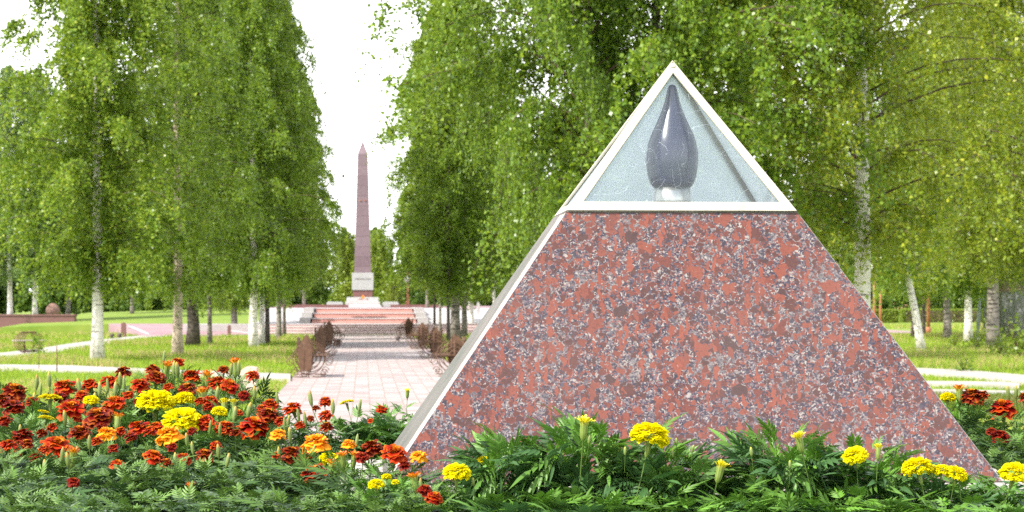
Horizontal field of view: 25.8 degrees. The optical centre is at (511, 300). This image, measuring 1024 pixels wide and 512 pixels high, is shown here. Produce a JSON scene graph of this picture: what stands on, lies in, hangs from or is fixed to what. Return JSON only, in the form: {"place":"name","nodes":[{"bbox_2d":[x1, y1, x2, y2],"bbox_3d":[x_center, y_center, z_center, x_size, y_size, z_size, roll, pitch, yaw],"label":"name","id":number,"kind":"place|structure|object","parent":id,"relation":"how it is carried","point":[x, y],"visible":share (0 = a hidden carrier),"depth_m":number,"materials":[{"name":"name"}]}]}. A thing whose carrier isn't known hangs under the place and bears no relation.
{"place":"outdoors","nodes":[
{"label":"outdoors","id":0,"kind":"place"},
{"bbox_2d":[0,308,258,332],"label":"lawn bank","id":1,"kind":"structure","parent":0,"point":[83,322],"depth_m":118.35,"materials":[{"name":"plant"}]},
{"bbox_2d":[0,64,61,313],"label":"birch tree","id":2,"kind":"object","parent":1,"relation":"on","point":[9,272],"visible":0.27,"depth_m":120.60,"materials":[{"name":"green plant"}]},
{"bbox_2d":[0,67,84,313],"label":"birch tree","id":3,"kind":"object","parent":1,"relation":"on","point":[35,309],"visible":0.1,"depth_m":122.41,"materials":[{"name":"green plant"}]},
{"bbox_2d":[109,324,257,335],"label":"pink plaza","id":4,"kind":"structure","parent":0,"point":[157,329],"depth_m":106.89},
{"bbox_2d":[278,336,448,448],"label":"paved walk","id":5,"kind":"structure","parent":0,"point":[373,370],"depth_m":46.05,"materials":[{"name":"tile"}]},
{"bbox_2d":[286,334,333,377],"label":"iron bench","id":6,"kind":"object","parent":5,"relation":"on","point":[305,353],"visible":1,"depth_m":47.22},
{"bbox_2d":[257,308,488,323],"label":"white slope","id":7,"kind":"structure","parent":0,"point":[292,317],"depth_m":117.54,"materials":[{"name":"concrete"}]},
{"bbox_2d":[264,306,489,312],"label":"terrace","id":8,"kind":"structure","parent":0,"point":[378,307],"depth_m":133.07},
{"bbox_2d":[294,84,342,304],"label":"birch tree","id":9,"kind":"object","parent":8,"relation":"on","point":[324,275],"visible":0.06,"depth_m":145.54,"materials":[{"name":"green plant"}]},
{"bbox_2d":[325,226,354,301],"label":"young tree","id":10,"kind":"object","parent":8,"relation":"on","point":[343,289],"visible":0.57,"depth_m":171.54,"materials":[{"name":"green plant"}]},
{"bbox_2d":[345,141,379,304],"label":"obelisk","id":11,"kind":"object","parent":8,"relation":"on","point":[362,279],"visible":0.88,"depth_m":137.21,"materials":[{"name":"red stone"}]},
{"bbox_2d":[0,0,1021,291],"label":"sky","id":12,"kind":"structure","parent":0,"point":[337,27],"materials":[{"name":"white"}]},
{"bbox_2d":[0,310,1023,439],"bbox_3d":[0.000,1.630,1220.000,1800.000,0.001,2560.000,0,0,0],"label":"lawn ground","id":13,"kind":"structure","parent":0,"point":[901,329],"depth_m":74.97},
{"bbox_2d":[0,314,77,326],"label":"granite retaining wall","id":14,"kind":"structure","parent":13,"relation":"on","point":[9,319],"depth_m":120.00,"materials":[{"name":"stone"}]},
{"bbox_2d":[13,224,91,313],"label":"tree","id":15,"kind":"object","parent":13,"relation":"on","point":[50,299],"visible":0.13,"depth_m":188.78,"materials":[{"name":"green plant"}]},
{"bbox_2d":[0,0,225,360],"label":"birch tree","id":16,"kind":"object","parent":13,"relation":"on","point":[87,67],"visible":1,"depth_m":58.30,"materials":[{"name":"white plant"}]},
{"bbox_2d":[0,364,289,381],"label":"lawn kerb","id":17,"kind":"structure","parent":13,"relation":"on","point":[94,369],"depth_m":51.19,"materials":[{"name":"concrete"}]},
{"bbox_2d":[106,177,186,311],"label":"tree","id":18,"kind":"object","parent":13,"relation":"on","point":[157,304],"visible":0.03,"depth_m":187.62,"materials":[{"name":"green plant"}]},
{"bbox_2d":[77,0,291,355],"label":"birch tree","id":19,"kind":"object","parent":13,"relation":"on","point":[209,153],"visible":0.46,"depth_m":64.68,"materials":[{"name":"green plant"}]},
{"bbox_2d":[111,0,287,346],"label":"birch tree","id":20,"kind":"object","parent":13,"relation":"on","point":[193,333],"visible":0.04,"depth_m":78.48,"materials":[{"name":"green plant"}]},
{"bbox_2d":[200,276,275,323],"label":"birch tree","id":21,"kind":"object","parent":13,"relation":"on","point":[231,303],"visible":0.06,"depth_m":108.33,"materials":[{"name":"green plant"}]},
{"bbox_2d":[164,0,347,346],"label":"birch tree","id":22,"kind":"object","parent":13,"relation":"on","point":[258,22],"visible":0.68,"depth_m":76.05,"materials":[{"name":"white plant"}]},
{"bbox_2d":[212,0,339,343],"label":"birch tree","id":23,"kind":"object","parent":13,"relation":"on","point":[261,333],"visible":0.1,"depth_m":81.78,"materials":[{"name":"green plant"}]},
{"bbox_2d":[211,0,352,344],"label":"birch tree","id":24,"kind":"object","parent":13,"relation":"on","point":[267,317],"visible":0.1,"depth_m":82.64,"materials":[{"name":"green plant"}]},
{"bbox_2d":[247,0,326,338],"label":"birch tree","id":25,"kind":"object","parent":13,"relation":"on","point":[278,324],"visible":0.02,"depth_m":92.11,"materials":[{"name":"green plant"}]},
{"bbox_2d":[269,199,332,306],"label":"tree","id":26,"kind":"object","parent":13,"relation":"on","point":[319,295],"visible":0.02,"depth_m":199.07,"materials":[{"name":"green plant"}]},
{"bbox_2d":[282,52,339,335],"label":"birch tree","id":27,"kind":"object","parent":13,"relation":"on","point":[311,285],"visible":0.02,"depth_m":101.36,"materials":[{"name":"green plant"}]},
{"bbox_2d":[311,308,416,323],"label":"steps","id":28,"kind":"structure","parent":13,"relation":"on","point":[358,315],"depth_m":114.03,"materials":[{"name":"red stone"}]},
{"bbox_2d":[270,324,477,335],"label":"steps","id":29,"kind":"structure","parent":13,"relation":"on","point":[367,329],"depth_m":104.50,"materials":[{"name":"stone"}]},
{"bbox_2d":[370,228,405,304],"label":"young tree","id":30,"kind":"object","parent":13,"relation":"on","point":[377,259],"visible":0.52,"depth_m":184.38,"materials":[{"name":"green plant"}]},
{"bbox_2d":[388,5,509,340],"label":"birch tree","id":31,"kind":"object","parent":13,"relation":"on","point":[439,263],"visible":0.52,"depth_m":87.41,"materials":[{"name":"green plant"}]},
{"bbox_2d":[365,0,541,338],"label":"birch tree","id":32,"kind":"object","parent":13,"relation":"on","point":[407,196],"visible":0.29,"depth_m":89.58,"materials":[{"name":"green plant"}]},
{"bbox_2d":[383,54,532,336],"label":"birch tree","id":33,"kind":"object","parent":13,"relation":"on","point":[464,330],"visible":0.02,"depth_m":96.84,"materials":[{"name":"green plant"}]},
{"bbox_2d":[411,0,748,283],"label":"birch tree","id":34,"kind":"object","parent":13,"relation":"on","point":[595,83],"visible":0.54,"depth_m":30.19,"materials":[{"name":"green plant"}]},
{"bbox_2d":[354,0,927,298],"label":"birch tree","id":35,"kind":"object","parent":13,"relation":"on","point":[727,53],"visible":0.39,"depth_m":30.42,"materials":[{"name":"green plant"}]},
{"bbox_2d":[633,0,907,268],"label":"birch tree","id":36,"kind":"object","parent":13,"relation":"on","point":[826,176],"visible":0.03,"depth_m":59.12,"materials":[{"name":"green plant"}]},
{"bbox_2d":[688,0,1023,306],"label":"birch tree","id":37,"kind":"object","parent":13,"relation":"on","point":[853,105],"visible":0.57,"depth_m":32.10,"materials":[{"name":"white plant"}]},
{"bbox_2d":[828,122,926,309],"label":"tree","id":38,"kind":"object","parent":13,"relation":"on","point":[886,304],"visible":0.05,"depth_m":185.51,"materials":[{"name":"green plant"}]},
{"bbox_2d":[825,2,973,351],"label":"birch tree","id":39,"kind":"object","parent":13,"relation":"on","point":[919,336],"visible":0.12,"depth_m":70.06,"materials":[{"name":"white plant"}]},
{"bbox_2d":[841,20,1018,338],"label":"birch tree","id":40,"kind":"object","parent":13,"relation":"on","point":[947,330],"visible":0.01,"depth_m":93.00,"materials":[{"name":"green plant"}]},
{"bbox_2d":[899,308,982,322],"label":"clipped hedge","id":41,"kind":"object","parent":13,"relation":"on","point":[957,315],"visible":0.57,"depth_m":167.60,"materials":[{"name":"green plant"}]},
{"bbox_2d":[873,0,1023,291],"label":"birch tree","id":42,"kind":"object","parent":13,"relation":"on","point":[964,241],"visible":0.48,"depth_m":50.03,"materials":[{"name":"green plant"}]},
{"bbox_2d":[889,2,1023,341],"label":"birch tree","id":43,"kind":"object","parent":13,"relation":"on","point":[968,296],"visible":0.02,"depth_m":86.78,"materials":[{"name":"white plant"}]},
{"bbox_2d":[897,0,1023,346],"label":"birch tree","id":44,"kind":"object","parent":13,"relation":"on","point":[992,318],"visible":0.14,"depth_m":75.86,"materials":[{"name":"green plant"}]},
{"bbox_2d":[983,155,1023,339],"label":"concrete tower","id":45,"kind":"structure","parent":13,"relation":"on","point":[1014,306],"depth_m":94.30,"materials":[{"name":"concrete"}]},
{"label":"soil mound","id":46,"kind":"structure","parent":13,"relation":"on","visible":0},
{"bbox_2d":[0,375,56,439],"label":"marigold plant","id":47,"kind":"object","parent":46,"relation":"on","point":[12,391],"visible":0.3,"depth_m":4.95,"materials":[{"name":"red plant"}]},
{"bbox_2d":[0,439,79,504],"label":"marigold plant","id":48,"kind":"object","parent":46,"relation":"on","point":[9,446],"visible":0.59,"depth_m":4.07,"materials":[{"name":"green plant"}]},
{"bbox_2d":[0,399,94,478],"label":"marigold plant","id":49,"kind":"object","parent":46,"relation":"on","point":[20,434],"visible":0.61,"depth_m":4.54,"materials":[{"name":"red plant"}]},
{"bbox_2d":[0,393,98,458],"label":"marigold plant","id":50,"kind":"object","parent":46,"relation":"on","point":[51,415],"visible":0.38,"depth_m":4.79,"materials":[{"name":"yellow plant"}]},
{"bbox_2d":[0,459,110,511],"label":"marigold plant","id":51,"kind":"object","parent":46,"relation":"on","point":[34,473],"visible":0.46,"depth_m":3.81,"materials":[{"name":"plant"}]},
{"bbox_2d":[0,488,128,511],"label":"marigold plant","id":52,"kind":"object","parent":46,"relation":"on","point":[65,501],"visible":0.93,"depth_m":3.48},
{"bbox_2d":[2,444,128,504],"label":"marigold plant","id":53,"kind":"object","parent":46,"relation":"on","point":[71,461],"visible":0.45,"depth_m":4.11,"materials":[{"name":"green plant"}]},
{"bbox_2d":[23,371,127,442],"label":"marigold plant","id":54,"kind":"object","parent":46,"relation":"on","point":[63,389],"visible":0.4,"depth_m":5.01,"materials":[{"name":"red plant"}]},
{"bbox_2d":[16,399,147,476],"bbox_3d":[-0.881,0.349,4.646,0.313,0.285,0.336,0,0,41],"label":"marigold plant","id":55,"kind":"object","parent":46,"relation":"on","point":[72,412],"visible":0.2,"depth_m":4.63,"materials":[{"name":"red plant"}]},
{"bbox_2d":[19,435,157,496],"bbox_3d":[-0.794,0.375,4.259,0.303,0.240,0.291,0,0,0],"label":"marigold plant","id":56,"kind":"object","parent":46,"relation":"on","point":[57,443],"visible":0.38,"depth_m":4.24,"materials":[{"name":"green plant"}]},
{"bbox_2d":[66,391,156,464],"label":"marigold plant","id":57,"kind":"object","parent":46,"relation":"on","point":[113,403],"visible":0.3,"depth_m":4.78,"materials":[{"name":"red plant"}]},
{"bbox_2d":[86,366,160,429],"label":"marigold plant","id":58,"kind":"object","parent":46,"relation":"on","point":[139,385],"visible":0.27,"depth_m":5.14,"materials":[{"name":"red plant"}]},
{"bbox_2d":[53,457,196,511],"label":"marigold plant","id":59,"kind":"object","parent":46,"relation":"on","point":[75,483],"visible":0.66,"depth_m":3.88,"materials":[{"name":"green plant"}]},
{"bbox_2d":[66,420,198,480],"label":"marigold plant","id":60,"kind":"object","parent":46,"relation":"on","point":[79,433],"visible":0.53,"depth_m":4.42,"materials":[{"name":"red plant"}]},
{"bbox_2d":[59,489,221,511],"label":"marigold plant","id":61,"kind":"object","parent":46,"relation":"on","point":[122,504],"visible":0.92,"depth_m":3.50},
{"bbox_2d":[96,448,214,506],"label":"marigold plant","id":62,"kind":"object","parent":46,"relation":"on","point":[154,456],"visible":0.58,"depth_m":4.01,"materials":[{"name":"green plant"}]},
{"bbox_2d":[107,388,207,458],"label":"marigold plant","id":63,"kind":"object","parent":46,"relation":"on","point":[151,398],"visible":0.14,"depth_m":4.78,"materials":[{"name":"yellow plant"}]},
{"bbox_2d":[122,426,225,480],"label":"marigold plant","id":64,"kind":"object","parent":46,"relation":"on","point":[170,435],"visible":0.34,"depth_m":4.36,"materials":[{"name":"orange plant"}]},
{"bbox_2d":[122,407,228,476],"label":"marigold plant","id":65,"kind":"object","parent":46,"relation":"on","point":[192,415],"visible":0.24,"depth_m":4.54,"materials":[{"name":"yellow plant"}]},
{"bbox_2d":[106,480,264,511],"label":"marigold plant","id":66,"kind":"object","parent":46,"relation":"on","point":[171,507],"visible":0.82,"depth_m":3.56,"materials":[{"name":"plant"}]},
{"bbox_2d":[144,361,239,415],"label":"marigold plant","id":67,"kind":"object","parent":46,"relation":"on","point":[156,377],"visible":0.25,"depth_m":5.16,"materials":[{"name":"red plant"}]},
{"bbox_2d":[117,444,271,511],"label":"marigold plant","id":68,"kind":"object","parent":46,"relation":"on","point":[186,474],"visible":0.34,"depth_m":3.93,"materials":[{"name":"plant"}]},
{"bbox_2d":[150,383,245,440],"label":"marigold plant","id":69,"kind":"object","parent":46,"relation":"on","point":[205,404],"visible":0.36,"depth_m":4.93,"materials":[{"name":"red plant"}]},
{"bbox_2d":[161,414,272,486],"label":"marigold plant","id":70,"kind":"object","parent":46,"relation":"on","point":[206,422],"visible":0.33,"depth_m":4.48,"materials":[{"name":"red plant"}]},
{"bbox_2d":[188,398,257,456],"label":"marigold plant","id":71,"kind":"object","parent":46,"relation":"on","point":[221,412],"visible":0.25,"depth_m":4.69,"materials":[{"name":"yellow plant"}]},
{"bbox_2d":[162,463,305,511],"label":"marigold plant","id":72,"kind":"object","parent":46,"relation":"on","point":[222,475],"visible":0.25,"depth_m":3.92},
{"bbox_2d":[194,371,282,444],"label":"marigold plant","id":73,"kind":"object","parent":46,"relation":"on","point":[228,387],"visible":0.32,"depth_m":5.02,"materials":[{"name":"red plant"}]},
{"bbox_2d":[182,415,311,478],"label":"marigold plant","id":74,"kind":"object","parent":46,"relation":"on","point":[252,429],"visible":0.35,"depth_m":4.44,"materials":[{"name":"green plant"}]},
{"bbox_2d":[197,357,297,445],"bbox_3d":[-0.636,0.314,5.300,0.305,0.362,0.314,0,0,0],"label":"marigold plant","id":75,"kind":"object","parent":46,"relation":"on","point":[234,371],"visible":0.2,"depth_m":5.29,"materials":[{"name":"red plant"}]},
{"bbox_2d":[153,482,343,511],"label":"marigold plant","id":76,"kind":"object","parent":46,"relation":"on","point":[258,493],"visible":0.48,"depth_m":3.58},
{"bbox_2d":[217,392,334,462],"bbox_3d":[-0.491,0.348,4.703,0.315,0.303,0.327,0,0,0],"label":"marigold plant","id":77,"kind":"object","parent":46,"relation":"on","point":[266,410],"visible":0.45,"depth_m":4.68,"materials":[{"name":"red plant"}]},
{"bbox_2d":[223,433,349,500],"bbox_3d":[-0.410,0.375,4.104,0.328,0.243,0.317,0,0,-37],"label":"marigold plant","id":78,"kind":"object","parent":46,"relation":"on","point":[315,446],"visible":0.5,"depth_m":4.12,"materials":[{"name":"green plant"}]},
{"bbox_2d":[211,481,365,511],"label":"marigold plant","id":79,"kind":"object","parent":46,"relation":"on","point":[277,495],"visible":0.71,"depth_m":3.53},
{"bbox_2d":[245,449,369,511],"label":"marigold plant","id":80,"kind":"object","parent":46,"relation":"on","point":[302,461],"visible":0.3,"depth_m":3.92,"materials":[{"name":"green plant"}]},
{"bbox_2d":[273,390,373,467],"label":"marigold plant","id":81,"kind":"object","parent":46,"relation":"on","point":[325,426],"visible":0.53,"depth_m":4.69,"materials":[{"name":"green plant"}]},
{"bbox_2d":[269,490,401,511],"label":"marigold plant","id":82,"kind":"object","parent":46,"relation":"on","point":[336,498],"visible":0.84,"depth_m":3.51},
{"bbox_2d":[282,434,425,508],"bbox_3d":[-0.257,0.365,3.747,0.283,0.287,0.276,0,0,0],"label":"marigold plant","id":83,"kind":"object","parent":46,"relation":"on","point":[373,447],"visible":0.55,"depth_m":3.72,"materials":[{"name":"green plant"}]},
{"bbox_2d":[321,399,405,458],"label":"marigold plant","id":84,"kind":"object","parent":46,"relation":"on","point":[341,426],"visible":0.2,"depth_m":4.74,"materials":[{"name":"yellow plant"}]},
{"bbox_2d":[317,462,433,511],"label":"marigold plant","id":85,"kind":"object","parent":46,"relation":"on","point":[374,487],"visible":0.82,"depth_m":3.53,"materials":[{"name":"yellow plant"}]},
{"bbox_2d":[333,388,419,458],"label":"marigold plant","id":86,"kind":"object","parent":46,"relation":"on","point":[386,417],"visible":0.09,"depth_m":4.73,"materials":[{"name":"plant"}]},
{"bbox_2d":[313,444,457,510],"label":"marigold plant","id":87,"kind":"object","parent":46,"relation":"on","point":[395,454],"visible":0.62,"depth_m":3.65,"materials":[{"name":"green plant"}]},
{"bbox_2d":[362,471,473,511],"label":"marigold plant","id":88,"kind":"object","parent":46,"relation":"on","point":[427,494],"visible":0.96,"depth_m":3.45,"materials":[{"name":"green plant"}]},
{"bbox_2d":[434,462,503,509],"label":"marigold plant","id":89,"kind":"object","parent":46,"relation":"on","point":[449,470],"visible":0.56,"depth_m":3.47,"materials":[{"name":"yellow plant"}]},
{"bbox_2d":[435,421,576,507],"bbox_3d":[-0.001,0.361,3.623,0.306,0.342,0.312,0,0,0],"label":"marigold plant","id":90,"kind":"object","parent":46,"relation":"on","point":[482,452],"visible":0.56,"depth_m":3.57,"materials":[{"name":"green plant"}]},
{"bbox_2d":[449,486,655,511],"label":"marigold plant","id":91,"kind":"object","parent":46,"relation":"on","point":[482,504],"visible":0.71,"depth_m":3.41,"materials":[{"name":"plant"}]},
{"bbox_2d":[489,402,668,510],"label":"marigold plant","id":92,"kind":"object","parent":46,"relation":"on","point":[584,433],"visible":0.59,"depth_m":3.54,"materials":[{"name":"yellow plant"}]},
{"bbox_2d":[527,487,705,511],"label":"marigold plant","id":93,"kind":"object","parent":46,"relation":"on","point":[557,504],"visible":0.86,"depth_m":3.40,"materials":[{"name":"plant"}]},
{"bbox_2d":[561,413,755,511],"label":"marigold plant","id":94,"kind":"object","parent":46,"relation":"on","point":[666,481],"visible":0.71,"depth_m":3.51,"materials":[{"name":"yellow plant"}]},
{"bbox_2d":[340,60,1023,507],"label":"pyramid monument","id":95,"kind":"object","parent":46,"relation":"on","point":[728,296],"visible":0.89,"depth_m":3.96,"materials":[{"name":"stone"}]},
{"bbox_2d":[646,84,698,201],"bbox_3d":[0.298,-0.281,4.165,0.098,0.242,0.098,0,0,-4],"label":"flame sculpture","id":96,"kind":"object","parent":95,"relation":"on","point":[672,158],"visible":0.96,"depth_m":4.13,"materials":[{"name":"grey glass"}]},
{"bbox_2d":[601,479,778,511],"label":"marigold plant","id":97,"kind":"object","parent":46,"relation":"on","point":[704,507],"visible":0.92,"depth_m":3.38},
{"bbox_2d":[680,447,765,506],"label":"marigold plant","id":98,"kind":"object","parent":46,"relation":"on","point":[720,476],"visible":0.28,"depth_m":3.54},
{"bbox_2d":[654,476,850,511],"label":"marigold plant","id":99,"kind":"object","parent":46,"relation":"on","point":[737,496],"visible":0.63,"depth_m":3.41,"materials":[{"name":"plant"}]},
{"bbox_2d":[699,416,884,509],"bbox_3d":[0.453,0.359,3.594,0.344,0.354,0.350,0,0,35],"label":"marigold plant","id":100,"kind":"object","parent":46,"relation":"on","point":[788,469],"visible":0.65,"depth_m":3.55,"materials":[{"name":"plant"}]},
{"bbox_2d":[715,482,885,511],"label":"marigold plant","id":101,"kind":"object","parent":46,"relation":"on","point":[791,504],"visible":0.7,"depth_m":3.38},
{"bbox_2d":[754,485,916,511],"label":"marigold plant","id":102,"kind":"object","parent":46,"relation":"on","point":[888,503],"visible":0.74,"depth_m":3.40,"materials":[{"name":"plant"}]},
{"bbox_2d":[781,432,952,511],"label":"marigold plant","id":103,"kind":"object","parent":46,"relation":"on","point":[884,480],"visible":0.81,"depth_m":3.51,"materials":[{"name":"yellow plant"}]},
{"bbox_2d":[878,464,1003,511],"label":"marigold plant","id":104,"kind":"object","parent":46,"relation":"on","point":[956,476],"visible":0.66,"depth_m":3.53,"materials":[{"name":"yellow plant"}]},
{"bbox_2d":[864,494,1023,511],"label":"marigold plant","id":105,"kind":"object","parent":46,"relation":"on","point":[975,498],"visible":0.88,"depth_m":3.39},
{"bbox_2d":[945,384,1021,459],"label":"marigold plant","id":106,"kind":"object","parent":46,"relation":"on","point":[973,397],"visible":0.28,"depth_m":4.83,"materials":[{"name":"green plant"}]},
{"bbox_2d":[944,461,1023,509],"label":"marigold plant","id":107,"kind":"object","parent":46,"relation":"on","point":[1014,476],"visible":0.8,"depth_m":3.55,"materials":[{"name":"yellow plant"}]},
{"bbox_2d":[955,385,1023,462],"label":"marigold plant","id":108,"kind":"object","parent":46,"relation":"on","point":[1003,410],"visible":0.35,"depth_m":4.77,"materials":[{"name":"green plant"}]},
{"bbox_2d":[976,427,1023,468],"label":"marigold plant","id":109,"kind":"object","parent":46,"relation":"on","point":[1001,437],"visible":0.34,"depth_m":4.42,"materials":[{"name":"green plant"}]},
{"bbox_2d":[917,368,1023,384],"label":"cross path","id":110,"kind":"structure","parent":0,"point":[1005,377],"depth_m":49.24,"materials":[{"name":"concrete"}]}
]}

